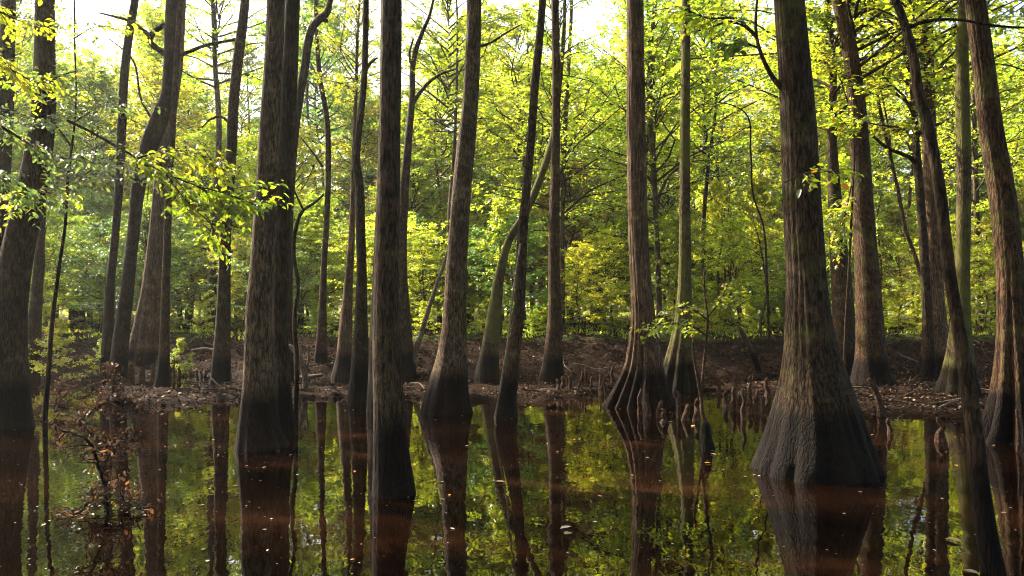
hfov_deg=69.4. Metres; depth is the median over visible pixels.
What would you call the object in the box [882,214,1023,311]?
understory tree
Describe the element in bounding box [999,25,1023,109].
slender tree
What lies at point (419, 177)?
forest tree
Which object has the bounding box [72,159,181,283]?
forest tree
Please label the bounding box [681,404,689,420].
cypress knee
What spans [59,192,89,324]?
understory tree
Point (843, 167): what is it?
sapling
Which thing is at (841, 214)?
leafy sapling
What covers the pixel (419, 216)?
understory tree
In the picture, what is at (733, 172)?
forest tree
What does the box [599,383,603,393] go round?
cypress knee
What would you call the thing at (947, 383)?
swamp tree
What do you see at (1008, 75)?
slender tree
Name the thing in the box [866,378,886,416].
cypress knee
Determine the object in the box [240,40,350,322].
slender tree
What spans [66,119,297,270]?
leafy branch
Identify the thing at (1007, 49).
slender tree
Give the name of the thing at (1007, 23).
slender tree
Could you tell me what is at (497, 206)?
sapling
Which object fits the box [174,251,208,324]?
understory tree
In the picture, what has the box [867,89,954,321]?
slender tree
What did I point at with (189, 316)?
sapling
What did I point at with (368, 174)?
forest tree
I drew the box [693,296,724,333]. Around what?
bush
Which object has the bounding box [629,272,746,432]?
swamp sapling
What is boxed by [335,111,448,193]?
forest tree
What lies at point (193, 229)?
sapling
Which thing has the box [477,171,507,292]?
sapling
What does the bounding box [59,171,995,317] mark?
distant woods
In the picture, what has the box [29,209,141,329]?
understory tree
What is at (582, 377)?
cypress knee
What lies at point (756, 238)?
understory tree
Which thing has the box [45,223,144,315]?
understory tree
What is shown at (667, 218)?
understory tree
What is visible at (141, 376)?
cypress knee
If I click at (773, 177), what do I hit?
understory tree
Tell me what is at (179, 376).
cypress knee
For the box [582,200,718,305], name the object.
understory tree
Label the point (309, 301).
understory tree
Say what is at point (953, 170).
slender tree
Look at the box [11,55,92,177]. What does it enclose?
slender tree
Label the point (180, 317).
bush
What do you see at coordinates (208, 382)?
fallen stick
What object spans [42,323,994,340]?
grass
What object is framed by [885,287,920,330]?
bush
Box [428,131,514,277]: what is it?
forest tree
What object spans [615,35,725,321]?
slender tree
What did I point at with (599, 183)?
forest tree
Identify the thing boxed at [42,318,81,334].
driftwood
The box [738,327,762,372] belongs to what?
leaning log
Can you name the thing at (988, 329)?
bush
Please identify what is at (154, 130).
swamp tree
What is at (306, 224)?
understory tree
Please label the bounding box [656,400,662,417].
cypress knee
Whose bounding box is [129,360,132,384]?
cypress knee
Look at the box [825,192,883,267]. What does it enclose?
sapling
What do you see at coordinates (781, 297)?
understory tree
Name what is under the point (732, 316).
bush
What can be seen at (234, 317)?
bush
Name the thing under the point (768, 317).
swamp sapling
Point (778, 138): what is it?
slender tree
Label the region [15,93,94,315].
slender tree
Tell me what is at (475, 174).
forest tree
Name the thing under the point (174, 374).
cypress knee
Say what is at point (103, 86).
slender tree
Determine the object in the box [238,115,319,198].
forest tree
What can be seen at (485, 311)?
bush
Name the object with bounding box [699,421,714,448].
cypress knee
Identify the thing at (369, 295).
bush
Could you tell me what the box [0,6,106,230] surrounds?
leafy branch
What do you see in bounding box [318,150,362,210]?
forest tree
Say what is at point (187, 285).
understory tree
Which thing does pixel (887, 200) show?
sapling
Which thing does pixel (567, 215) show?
forest tree
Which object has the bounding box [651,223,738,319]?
understory tree
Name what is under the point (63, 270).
understory tree
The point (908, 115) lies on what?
slender tree
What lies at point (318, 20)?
swamp tree
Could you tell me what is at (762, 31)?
slender tree
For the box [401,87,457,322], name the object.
slender tree
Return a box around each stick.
[182,393,211,400]
[184,381,234,383]
[569,363,608,368]
[706,355,737,392]
[885,397,960,404]
[938,400,958,407]
[1015,409,1020,451]
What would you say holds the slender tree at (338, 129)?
on the ground at (595, 351)
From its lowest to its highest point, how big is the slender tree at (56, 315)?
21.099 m
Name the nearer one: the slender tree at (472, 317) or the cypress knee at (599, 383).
the cypress knee at (599, 383)
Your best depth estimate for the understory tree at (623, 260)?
37.69 m
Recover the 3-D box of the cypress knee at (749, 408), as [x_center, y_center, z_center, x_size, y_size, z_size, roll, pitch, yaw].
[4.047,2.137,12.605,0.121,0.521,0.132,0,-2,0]
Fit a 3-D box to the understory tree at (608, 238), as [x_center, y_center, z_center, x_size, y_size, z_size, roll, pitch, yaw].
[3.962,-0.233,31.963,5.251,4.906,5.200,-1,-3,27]
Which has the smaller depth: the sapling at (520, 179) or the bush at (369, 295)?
the bush at (369, 295)
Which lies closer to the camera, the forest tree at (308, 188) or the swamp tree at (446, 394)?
the swamp tree at (446, 394)
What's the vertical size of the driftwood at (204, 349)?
0.164 m
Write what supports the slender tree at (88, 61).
on the ground at (595, 351)
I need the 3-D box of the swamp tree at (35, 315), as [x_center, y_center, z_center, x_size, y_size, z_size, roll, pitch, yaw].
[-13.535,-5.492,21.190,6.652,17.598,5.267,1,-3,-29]
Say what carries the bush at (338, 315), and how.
on the ground at (595, 351)
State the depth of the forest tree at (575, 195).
50.93 m
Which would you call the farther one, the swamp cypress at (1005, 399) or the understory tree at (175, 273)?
the understory tree at (175, 273)
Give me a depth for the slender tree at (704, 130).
29.03 m
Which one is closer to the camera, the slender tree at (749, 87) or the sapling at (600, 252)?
the sapling at (600, 252)
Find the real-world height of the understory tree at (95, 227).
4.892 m
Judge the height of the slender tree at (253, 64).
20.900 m
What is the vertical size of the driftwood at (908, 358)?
0.458 m
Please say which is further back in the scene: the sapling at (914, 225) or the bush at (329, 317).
the sapling at (914, 225)
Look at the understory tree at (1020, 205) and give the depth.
39.30 m
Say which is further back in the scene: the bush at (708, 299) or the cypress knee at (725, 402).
the bush at (708, 299)
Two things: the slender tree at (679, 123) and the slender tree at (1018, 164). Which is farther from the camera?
the slender tree at (679, 123)
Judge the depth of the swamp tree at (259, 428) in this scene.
9.29 m
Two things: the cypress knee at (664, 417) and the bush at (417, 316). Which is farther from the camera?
the bush at (417, 316)
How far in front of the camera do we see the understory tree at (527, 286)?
53.49 m
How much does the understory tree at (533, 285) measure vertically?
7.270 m
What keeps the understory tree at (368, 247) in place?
on the ground at (595, 351)
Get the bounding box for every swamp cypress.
[128,0,185,365]
[603,0,676,410]
[663,0,703,392]
[777,0,1023,375]
[964,0,1023,446]
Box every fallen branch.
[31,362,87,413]
[45,417,164,518]
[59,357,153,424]
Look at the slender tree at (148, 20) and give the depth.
41.33 m
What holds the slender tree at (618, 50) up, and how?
on the ground at (595, 351)
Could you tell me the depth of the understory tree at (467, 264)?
39.40 m
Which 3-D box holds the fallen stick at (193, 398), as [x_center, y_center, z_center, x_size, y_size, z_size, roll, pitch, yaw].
[-6.070,2.089,14.245,0.552,0.188,0.056,2,-3,-37]
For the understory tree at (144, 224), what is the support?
on the ground at (595, 351)
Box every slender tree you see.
[0,0,99,150]
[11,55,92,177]
[11,144,55,179]
[14,25,97,285]
[14,63,146,327]
[15,21,86,122]
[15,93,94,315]
[28,42,142,322]
[51,70,183,325]
[55,113,103,320]
[57,64,137,319]
[66,0,242,149]
[73,55,242,195]
[82,4,242,146]
[176,67,252,321]
[176,117,223,319]
[182,29,304,322]
[240,0,379,323]
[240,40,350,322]
[246,0,378,192]
[302,71,423,199]
[308,81,379,191]
[311,99,432,204]
[359,0,549,249]
[363,87,459,322]
[369,3,532,327]
[370,33,503,328]
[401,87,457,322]
[406,35,511,321]
[432,0,622,197]
[436,61,523,322]
[439,96,510,321]
[478,57,597,326]
[479,62,604,323]
[480,57,516,128]
[508,51,619,176]
[548,0,754,161]
[569,59,626,322]
[570,26,705,161]
[571,61,623,320]
[575,100,614,319]
[580,46,701,159]
[615,0,778,333]
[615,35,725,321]
[625,0,778,323]
[671,43,771,178]
[721,33,824,321]
[725,0,970,97]
[732,84,841,199]
[733,73,884,191]
[742,82,781,316]
[746,38,883,177]
[756,27,866,302]
[768,51,904,184]
[773,88,901,200]
[823,1,979,325]
[842,110,920,242]
[867,25,1023,195]
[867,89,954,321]
[876,48,1016,152]
[882,57,954,176]
[890,107,981,210]
[899,44,1023,181]
[955,12,1023,154]
[984,137,1023,197]
[993,2,1023,93]
[994,40,1022,116]
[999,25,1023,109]
[1000,77,1023,191]
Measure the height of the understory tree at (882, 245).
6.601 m
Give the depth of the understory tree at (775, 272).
40.16 m
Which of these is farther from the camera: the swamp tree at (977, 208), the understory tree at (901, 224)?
the understory tree at (901, 224)
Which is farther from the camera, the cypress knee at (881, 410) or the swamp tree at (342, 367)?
the swamp tree at (342, 367)
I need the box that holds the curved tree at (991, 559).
[891,0,1023,575]
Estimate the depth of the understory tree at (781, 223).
38.57 m
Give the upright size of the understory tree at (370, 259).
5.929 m
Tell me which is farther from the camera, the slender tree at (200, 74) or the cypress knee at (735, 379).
the slender tree at (200, 74)
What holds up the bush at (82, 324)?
on the ground at (595, 351)
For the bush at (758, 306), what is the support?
on the ground at (595, 351)
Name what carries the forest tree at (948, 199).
on the ground at (595, 351)
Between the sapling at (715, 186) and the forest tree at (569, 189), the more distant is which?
the forest tree at (569, 189)
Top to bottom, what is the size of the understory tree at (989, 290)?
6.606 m
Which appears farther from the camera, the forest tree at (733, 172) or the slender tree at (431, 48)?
the forest tree at (733, 172)
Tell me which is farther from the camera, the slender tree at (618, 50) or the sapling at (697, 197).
the slender tree at (618, 50)
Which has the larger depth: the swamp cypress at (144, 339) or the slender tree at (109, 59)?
the slender tree at (109, 59)
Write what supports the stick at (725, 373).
on the ground at (595, 351)
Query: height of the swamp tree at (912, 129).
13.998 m
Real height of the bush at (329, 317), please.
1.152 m
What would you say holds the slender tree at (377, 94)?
on the ground at (595, 351)
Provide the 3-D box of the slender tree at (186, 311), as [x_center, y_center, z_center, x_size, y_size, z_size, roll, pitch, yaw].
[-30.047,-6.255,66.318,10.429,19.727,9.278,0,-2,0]
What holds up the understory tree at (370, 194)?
on the ground at (595, 351)
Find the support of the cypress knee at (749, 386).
on the ground at (595, 351)
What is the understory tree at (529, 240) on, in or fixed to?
on the ground at (595, 351)
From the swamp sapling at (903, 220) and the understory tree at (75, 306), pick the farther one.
the understory tree at (75, 306)
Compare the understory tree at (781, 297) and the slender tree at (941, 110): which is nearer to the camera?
the understory tree at (781, 297)
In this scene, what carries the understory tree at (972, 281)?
on the ground at (595, 351)
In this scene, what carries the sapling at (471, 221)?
on the ground at (595, 351)
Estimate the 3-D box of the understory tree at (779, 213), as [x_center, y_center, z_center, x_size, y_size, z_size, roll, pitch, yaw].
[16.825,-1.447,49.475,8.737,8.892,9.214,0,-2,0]
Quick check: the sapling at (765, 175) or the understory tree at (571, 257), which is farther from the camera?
the sapling at (765, 175)
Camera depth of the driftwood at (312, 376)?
19.16 m
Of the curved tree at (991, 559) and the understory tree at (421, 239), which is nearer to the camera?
the curved tree at (991, 559)
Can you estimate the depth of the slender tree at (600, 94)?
56.71 m
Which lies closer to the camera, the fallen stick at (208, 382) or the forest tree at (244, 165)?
the fallen stick at (208, 382)
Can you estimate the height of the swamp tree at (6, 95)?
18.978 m
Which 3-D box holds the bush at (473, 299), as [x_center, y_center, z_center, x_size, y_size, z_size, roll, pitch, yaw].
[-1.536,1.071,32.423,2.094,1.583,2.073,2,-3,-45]
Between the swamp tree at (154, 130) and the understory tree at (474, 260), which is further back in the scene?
the understory tree at (474, 260)
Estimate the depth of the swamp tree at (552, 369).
18.27 m
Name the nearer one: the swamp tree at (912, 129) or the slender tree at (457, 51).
the swamp tree at (912, 129)
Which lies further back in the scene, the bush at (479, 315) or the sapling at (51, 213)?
the bush at (479, 315)
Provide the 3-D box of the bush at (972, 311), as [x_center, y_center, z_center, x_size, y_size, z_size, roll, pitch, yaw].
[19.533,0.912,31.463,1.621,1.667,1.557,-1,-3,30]
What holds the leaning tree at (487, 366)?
on the ground at (595, 351)
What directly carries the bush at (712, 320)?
on the ground at (595, 351)
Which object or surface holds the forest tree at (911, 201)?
on the ground at (595, 351)
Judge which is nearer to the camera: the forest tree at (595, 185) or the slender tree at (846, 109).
the forest tree at (595, 185)
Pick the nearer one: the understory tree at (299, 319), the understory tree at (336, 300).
the understory tree at (336, 300)
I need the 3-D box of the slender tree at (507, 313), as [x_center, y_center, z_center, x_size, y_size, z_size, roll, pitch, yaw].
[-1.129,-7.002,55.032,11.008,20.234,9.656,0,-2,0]
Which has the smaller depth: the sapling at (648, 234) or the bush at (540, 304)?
the bush at (540, 304)
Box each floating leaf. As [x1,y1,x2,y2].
[945,537,961,541]
[962,569,977,573]
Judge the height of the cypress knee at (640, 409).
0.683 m
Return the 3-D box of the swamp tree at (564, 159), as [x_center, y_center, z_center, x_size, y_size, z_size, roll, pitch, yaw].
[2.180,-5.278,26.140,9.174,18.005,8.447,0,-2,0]
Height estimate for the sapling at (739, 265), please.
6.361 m
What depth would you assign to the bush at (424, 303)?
25.29 m
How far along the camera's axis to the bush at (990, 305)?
30.18 m
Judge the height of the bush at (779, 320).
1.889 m
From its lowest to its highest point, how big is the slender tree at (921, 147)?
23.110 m
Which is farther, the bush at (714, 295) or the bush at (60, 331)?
the bush at (714, 295)
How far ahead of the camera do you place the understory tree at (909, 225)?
35.21 m
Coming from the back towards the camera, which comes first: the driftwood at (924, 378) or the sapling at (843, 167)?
the sapling at (843, 167)
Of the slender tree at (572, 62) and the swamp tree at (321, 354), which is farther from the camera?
the slender tree at (572, 62)
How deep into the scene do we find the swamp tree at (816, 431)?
7.69 m
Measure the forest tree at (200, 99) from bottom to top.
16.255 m
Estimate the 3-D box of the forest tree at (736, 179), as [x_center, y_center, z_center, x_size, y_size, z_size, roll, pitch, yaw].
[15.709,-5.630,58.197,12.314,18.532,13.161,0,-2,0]
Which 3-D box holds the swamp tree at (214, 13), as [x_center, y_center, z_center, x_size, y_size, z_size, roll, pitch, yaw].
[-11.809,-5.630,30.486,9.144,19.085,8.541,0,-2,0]
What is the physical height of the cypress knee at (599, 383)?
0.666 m
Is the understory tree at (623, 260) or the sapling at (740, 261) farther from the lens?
the understory tree at (623, 260)
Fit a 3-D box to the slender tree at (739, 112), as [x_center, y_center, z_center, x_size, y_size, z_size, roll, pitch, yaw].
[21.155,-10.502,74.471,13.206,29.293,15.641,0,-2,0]
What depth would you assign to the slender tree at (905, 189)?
54.66 m
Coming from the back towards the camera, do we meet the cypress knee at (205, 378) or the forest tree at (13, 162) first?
the forest tree at (13, 162)
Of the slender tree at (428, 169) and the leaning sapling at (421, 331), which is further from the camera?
the slender tree at (428, 169)
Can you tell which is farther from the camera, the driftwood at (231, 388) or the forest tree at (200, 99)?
the forest tree at (200, 99)
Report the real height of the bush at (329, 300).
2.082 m
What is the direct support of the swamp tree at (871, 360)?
on the ground at (595, 351)
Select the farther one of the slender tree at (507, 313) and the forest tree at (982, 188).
the slender tree at (507, 313)
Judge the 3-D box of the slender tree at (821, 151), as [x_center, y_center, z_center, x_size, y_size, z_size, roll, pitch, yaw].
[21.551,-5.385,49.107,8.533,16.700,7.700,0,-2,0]
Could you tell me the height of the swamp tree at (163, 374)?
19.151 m
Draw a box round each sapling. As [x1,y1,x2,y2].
[0,0,165,419]
[33,186,85,326]
[104,172,187,262]
[123,165,152,199]
[145,201,198,270]
[175,192,209,328]
[191,210,237,269]
[292,186,323,416]
[365,176,376,243]
[413,251,446,362]
[430,176,449,236]
[436,200,491,296]
[469,198,503,327]
[472,198,516,336]
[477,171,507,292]
[485,165,548,329]
[493,211,548,269]
[534,180,577,286]
[572,209,622,320]
[582,149,653,328]
[622,205,674,257]
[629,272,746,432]
[650,204,678,320]
[664,168,714,327]
[691,175,752,332]
[691,187,755,328]
[694,195,750,330]
[707,207,757,325]
[718,102,769,346]
[719,178,784,336]
[742,169,783,328]
[805,0,864,365]
[821,163,852,253]
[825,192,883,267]
[863,29,920,285]
[872,161,918,288]
[904,211,918,255]
[944,173,988,256]
[971,213,995,331]
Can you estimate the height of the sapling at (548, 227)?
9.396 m
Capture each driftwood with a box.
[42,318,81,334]
[191,347,212,351]
[194,387,241,390]
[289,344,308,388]
[294,374,322,380]
[539,388,560,394]
[899,354,917,363]
[914,374,939,380]
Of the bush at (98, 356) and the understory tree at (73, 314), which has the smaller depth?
the bush at (98, 356)
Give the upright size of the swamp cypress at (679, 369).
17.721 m
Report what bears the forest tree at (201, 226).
on the ground at (595, 351)
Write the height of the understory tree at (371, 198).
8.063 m
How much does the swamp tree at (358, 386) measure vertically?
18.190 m
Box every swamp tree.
[0,0,15,249]
[0,0,55,430]
[28,201,45,376]
[99,0,234,384]
[100,0,138,378]
[128,0,343,331]
[155,0,181,386]
[201,0,249,384]
[234,0,289,451]
[272,0,299,437]
[288,0,332,383]
[299,0,430,378]
[301,0,330,364]
[346,0,377,402]
[366,21,380,412]
[371,0,415,498]
[399,0,455,377]
[419,0,521,416]
[450,0,679,334]
[492,0,545,418]
[537,0,563,383]
[539,0,773,332]
[607,0,1023,385]
[649,0,886,484]
[679,0,954,375]
[806,0,1023,379]
[873,32,1023,332]
[933,0,983,396]
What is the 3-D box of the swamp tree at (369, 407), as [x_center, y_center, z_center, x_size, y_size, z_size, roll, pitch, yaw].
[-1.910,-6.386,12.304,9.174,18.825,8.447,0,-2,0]
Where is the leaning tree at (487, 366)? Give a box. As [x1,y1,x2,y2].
[474,0,614,378]
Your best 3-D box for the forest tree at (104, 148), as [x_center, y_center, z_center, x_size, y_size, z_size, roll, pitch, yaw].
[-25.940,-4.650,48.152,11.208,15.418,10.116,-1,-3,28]
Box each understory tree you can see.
[28,215,100,312]
[28,230,92,313]
[29,197,109,320]
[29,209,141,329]
[32,217,181,331]
[44,187,185,327]
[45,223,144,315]
[46,234,178,313]
[50,244,96,327]
[53,195,189,302]
[57,207,217,313]
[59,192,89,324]
[73,192,206,297]
[79,197,231,316]
[162,196,306,307]
[171,233,293,318]
[173,233,207,304]
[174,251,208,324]
[175,192,310,323]
[184,206,328,309]
[191,178,346,291]
[205,235,343,310]
[231,222,355,331]
[234,191,353,294]
[240,216,339,322]
[244,189,374,313]
[293,249,340,320]
[306,217,368,304]
[307,195,369,320]
[311,191,443,301]
[314,215,437,309]
[315,179,448,295]
[327,210,449,310]
[334,232,427,308]
[354,212,472,326]
[368,184,505,327]
[407,224,479,323]
[410,214,513,309]
[422,212,494,302]
[426,191,539,325]
[427,188,547,294]
[437,209,595,327]
[467,201,587,305]
[471,194,570,297]
[526,206,629,327]
[535,237,630,332]
[542,223,663,330]
[543,183,664,326]
[568,226,628,321]
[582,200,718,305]
[584,211,677,304]
[621,206,743,315]
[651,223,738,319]
[660,186,779,325]
[673,193,775,302]
[691,214,785,332]
[700,213,785,327]
[712,168,822,315]
[731,213,853,307]
[731,240,854,314]
[732,200,783,323]
[746,237,830,295]
[768,189,888,302]
[769,222,908,307]
[827,225,920,307]
[852,204,919,327]
[874,193,920,316]
[876,207,992,308]
[878,209,1022,313]
[882,192,951,290]
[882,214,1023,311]
[885,243,995,327]
[970,212,1023,295]
[971,213,1023,312]
[972,186,1023,297]
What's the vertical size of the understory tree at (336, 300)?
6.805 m
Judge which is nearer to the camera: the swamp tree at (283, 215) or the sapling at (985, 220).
the swamp tree at (283, 215)
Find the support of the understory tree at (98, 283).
on the ground at (595, 351)
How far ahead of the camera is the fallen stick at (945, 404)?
13.04 m
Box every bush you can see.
[28,316,95,381]
[42,302,65,331]
[72,276,114,325]
[73,296,132,327]
[82,338,102,374]
[90,292,135,328]
[170,300,191,330]
[170,302,190,325]
[170,337,196,374]
[183,301,214,333]
[201,287,244,329]
[231,295,243,325]
[298,300,329,329]
[299,287,340,328]
[303,303,337,336]
[333,282,371,327]
[338,291,371,332]
[410,306,428,332]
[412,301,441,333]
[466,295,486,328]
[466,301,487,329]
[468,298,511,332]
[476,299,510,330]
[523,293,567,328]
[523,309,546,334]
[535,291,577,329]
[566,297,596,324]
[588,292,626,329]
[598,296,630,330]
[662,287,693,328]
[692,290,712,326]
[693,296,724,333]
[695,303,728,331]
[699,281,739,324]
[712,305,747,336]
[733,299,777,332]
[735,280,784,327]
[735,306,766,334]
[753,291,784,328]
[762,286,784,324]
[854,304,896,327]
[882,288,902,328]
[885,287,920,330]
[902,298,921,330]
[971,292,989,325]
[971,297,995,329]
[978,301,995,332]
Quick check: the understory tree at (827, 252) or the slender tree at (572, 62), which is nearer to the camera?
the understory tree at (827, 252)
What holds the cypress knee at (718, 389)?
on the ground at (595, 351)
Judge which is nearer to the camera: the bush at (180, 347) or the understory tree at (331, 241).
the bush at (180, 347)
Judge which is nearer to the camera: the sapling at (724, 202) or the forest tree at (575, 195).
the sapling at (724, 202)
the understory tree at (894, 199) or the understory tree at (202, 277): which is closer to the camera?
the understory tree at (202, 277)
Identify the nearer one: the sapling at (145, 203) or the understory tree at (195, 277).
the sapling at (145, 203)
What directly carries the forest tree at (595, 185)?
on the ground at (595, 351)
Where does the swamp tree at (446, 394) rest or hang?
in the water
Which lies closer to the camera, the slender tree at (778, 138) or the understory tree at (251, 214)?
the understory tree at (251, 214)
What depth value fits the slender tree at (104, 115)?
43.39 m
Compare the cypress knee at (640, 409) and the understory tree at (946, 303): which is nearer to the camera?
the cypress knee at (640, 409)
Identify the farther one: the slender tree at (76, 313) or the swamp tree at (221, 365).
the slender tree at (76, 313)
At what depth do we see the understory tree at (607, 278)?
52.29 m
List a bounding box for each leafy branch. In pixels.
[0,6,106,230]
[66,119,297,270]
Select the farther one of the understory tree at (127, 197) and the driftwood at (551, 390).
the understory tree at (127, 197)
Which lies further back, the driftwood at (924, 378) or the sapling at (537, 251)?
the sapling at (537, 251)
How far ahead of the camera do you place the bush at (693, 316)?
29.36 m
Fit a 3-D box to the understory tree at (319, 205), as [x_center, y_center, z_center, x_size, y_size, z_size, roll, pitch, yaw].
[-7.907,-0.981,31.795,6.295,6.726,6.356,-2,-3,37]
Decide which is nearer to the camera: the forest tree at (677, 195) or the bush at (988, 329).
the bush at (988, 329)
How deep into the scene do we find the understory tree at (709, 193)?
41.02 m
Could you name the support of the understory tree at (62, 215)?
on the ground at (595, 351)
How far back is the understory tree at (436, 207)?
37.41 m
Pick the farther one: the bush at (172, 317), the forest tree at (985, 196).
the forest tree at (985, 196)
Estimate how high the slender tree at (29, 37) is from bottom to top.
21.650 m
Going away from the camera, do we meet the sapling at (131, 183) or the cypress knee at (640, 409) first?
the cypress knee at (640, 409)
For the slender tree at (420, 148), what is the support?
on the ground at (595, 351)
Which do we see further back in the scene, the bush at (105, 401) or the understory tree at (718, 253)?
the understory tree at (718, 253)
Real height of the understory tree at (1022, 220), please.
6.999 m
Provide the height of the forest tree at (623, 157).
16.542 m
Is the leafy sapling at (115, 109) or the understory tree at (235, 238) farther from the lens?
the understory tree at (235, 238)
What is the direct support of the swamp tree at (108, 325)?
on the ground at (595, 351)
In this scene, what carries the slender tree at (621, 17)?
on the ground at (595, 351)
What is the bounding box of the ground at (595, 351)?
[41,313,995,418]
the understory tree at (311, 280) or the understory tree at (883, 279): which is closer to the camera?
the understory tree at (311, 280)
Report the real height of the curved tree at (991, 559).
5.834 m
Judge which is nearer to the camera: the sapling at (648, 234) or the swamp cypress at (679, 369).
the swamp cypress at (679, 369)
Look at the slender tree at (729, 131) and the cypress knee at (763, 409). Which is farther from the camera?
the slender tree at (729, 131)
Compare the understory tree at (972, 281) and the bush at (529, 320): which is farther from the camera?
the understory tree at (972, 281)
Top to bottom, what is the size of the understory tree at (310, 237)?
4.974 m
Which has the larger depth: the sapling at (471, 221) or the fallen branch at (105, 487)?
the sapling at (471, 221)
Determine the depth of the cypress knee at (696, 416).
11.78 m
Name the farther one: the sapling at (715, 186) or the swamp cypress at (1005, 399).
the sapling at (715, 186)
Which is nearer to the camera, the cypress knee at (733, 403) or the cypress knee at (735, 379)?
the cypress knee at (733, 403)
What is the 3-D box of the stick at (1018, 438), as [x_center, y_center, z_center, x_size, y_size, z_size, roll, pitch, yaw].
[6.112,1.721,8.935,0.062,0.515,0.051,0,-2,0]
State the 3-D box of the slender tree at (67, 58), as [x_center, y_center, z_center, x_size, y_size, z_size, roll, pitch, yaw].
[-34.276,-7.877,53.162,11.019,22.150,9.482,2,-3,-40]
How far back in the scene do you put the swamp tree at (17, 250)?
11.00 m
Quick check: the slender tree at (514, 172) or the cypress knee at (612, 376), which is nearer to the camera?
the cypress knee at (612, 376)
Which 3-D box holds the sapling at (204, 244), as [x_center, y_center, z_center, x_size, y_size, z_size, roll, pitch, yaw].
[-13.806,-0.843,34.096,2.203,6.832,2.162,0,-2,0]
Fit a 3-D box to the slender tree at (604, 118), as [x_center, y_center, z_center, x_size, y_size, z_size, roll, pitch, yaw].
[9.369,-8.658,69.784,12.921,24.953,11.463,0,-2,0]
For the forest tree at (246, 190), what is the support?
on the ground at (595, 351)
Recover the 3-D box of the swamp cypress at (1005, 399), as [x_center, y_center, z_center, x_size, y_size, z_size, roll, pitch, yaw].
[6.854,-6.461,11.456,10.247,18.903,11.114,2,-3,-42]
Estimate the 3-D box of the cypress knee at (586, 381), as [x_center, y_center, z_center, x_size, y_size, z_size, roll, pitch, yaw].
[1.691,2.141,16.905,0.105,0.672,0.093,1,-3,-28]
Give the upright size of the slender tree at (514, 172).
14.874 m
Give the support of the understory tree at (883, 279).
on the ground at (595, 351)
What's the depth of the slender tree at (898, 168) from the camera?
57.87 m
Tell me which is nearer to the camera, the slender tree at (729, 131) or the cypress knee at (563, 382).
the cypress knee at (563, 382)
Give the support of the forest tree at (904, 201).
on the ground at (595, 351)
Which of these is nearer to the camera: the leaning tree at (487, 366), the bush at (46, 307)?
the leaning tree at (487, 366)
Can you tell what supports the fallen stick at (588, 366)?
on the ground at (595, 351)
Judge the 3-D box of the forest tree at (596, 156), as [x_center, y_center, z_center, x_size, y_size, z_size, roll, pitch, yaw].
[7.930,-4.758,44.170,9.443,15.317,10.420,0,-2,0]
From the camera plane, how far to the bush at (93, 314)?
31.99 m
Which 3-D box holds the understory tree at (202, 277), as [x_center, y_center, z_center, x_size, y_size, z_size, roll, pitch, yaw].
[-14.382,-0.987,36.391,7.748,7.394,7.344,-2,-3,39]
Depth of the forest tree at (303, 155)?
37.70 m
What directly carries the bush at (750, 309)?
on the ground at (595, 351)
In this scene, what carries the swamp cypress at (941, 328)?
on the ground at (595, 351)
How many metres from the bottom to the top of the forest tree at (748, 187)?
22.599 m
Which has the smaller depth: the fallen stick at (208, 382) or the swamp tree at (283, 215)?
the swamp tree at (283, 215)
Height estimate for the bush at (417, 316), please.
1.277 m
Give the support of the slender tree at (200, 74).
on the ground at (595, 351)
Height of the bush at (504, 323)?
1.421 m
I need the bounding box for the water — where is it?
[0,375,1023,575]
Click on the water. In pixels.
(713, 518)
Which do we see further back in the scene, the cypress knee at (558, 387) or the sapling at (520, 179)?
the sapling at (520, 179)
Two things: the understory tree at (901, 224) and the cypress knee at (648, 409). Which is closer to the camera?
the cypress knee at (648, 409)
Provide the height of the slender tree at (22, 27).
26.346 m
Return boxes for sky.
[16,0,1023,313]
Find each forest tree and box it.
[11,128,110,323]
[11,160,60,183]
[22,102,210,213]
[68,194,95,319]
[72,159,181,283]
[77,75,258,324]
[110,125,257,328]
[146,113,304,272]
[172,166,255,282]
[180,161,298,277]
[233,120,355,275]
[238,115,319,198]
[293,164,341,318]
[296,94,443,321]
[309,159,421,275]
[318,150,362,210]
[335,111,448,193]
[345,144,485,323]
[418,139,512,268]
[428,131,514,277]
[447,114,600,326]
[472,105,623,325]
[479,105,601,322]
[498,134,601,323]
[503,156,627,327]
[541,155,651,325]
[568,103,647,320]
[569,113,690,266]
[572,82,739,260]
[582,118,745,330]
[616,90,781,320]
[670,98,782,323]
[692,117,780,316]
[727,138,781,313]
[727,178,768,316]
[780,153,906,284]
[819,133,952,278]
[883,168,915,267]
[891,170,916,264]
[895,164,1023,284]
[903,168,1019,259]
[911,161,1023,325]
[952,139,1023,209]
[1009,142,1023,230]
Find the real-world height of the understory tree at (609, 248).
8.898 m
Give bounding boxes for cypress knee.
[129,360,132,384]
[140,367,142,379]
[172,359,175,380]
[177,367,180,382]
[203,370,207,381]
[556,379,560,391]
[560,376,565,387]
[568,375,572,388]
[580,371,584,385]
[584,367,587,386]
[598,374,601,392]
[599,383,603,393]
[603,376,606,394]
[610,366,614,384]
[637,389,642,413]
[645,393,651,415]
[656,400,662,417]
[660,409,666,422]
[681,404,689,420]
[692,398,699,420]
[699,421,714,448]
[716,376,720,392]
[722,390,729,406]
[730,387,735,410]
[733,375,736,392]
[736,391,741,411]
[740,388,746,419]
[746,398,752,413]
[747,376,751,392]
[752,395,760,414]
[760,396,766,415]
[764,377,770,396]
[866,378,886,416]
[886,418,893,433]
[934,417,945,441]

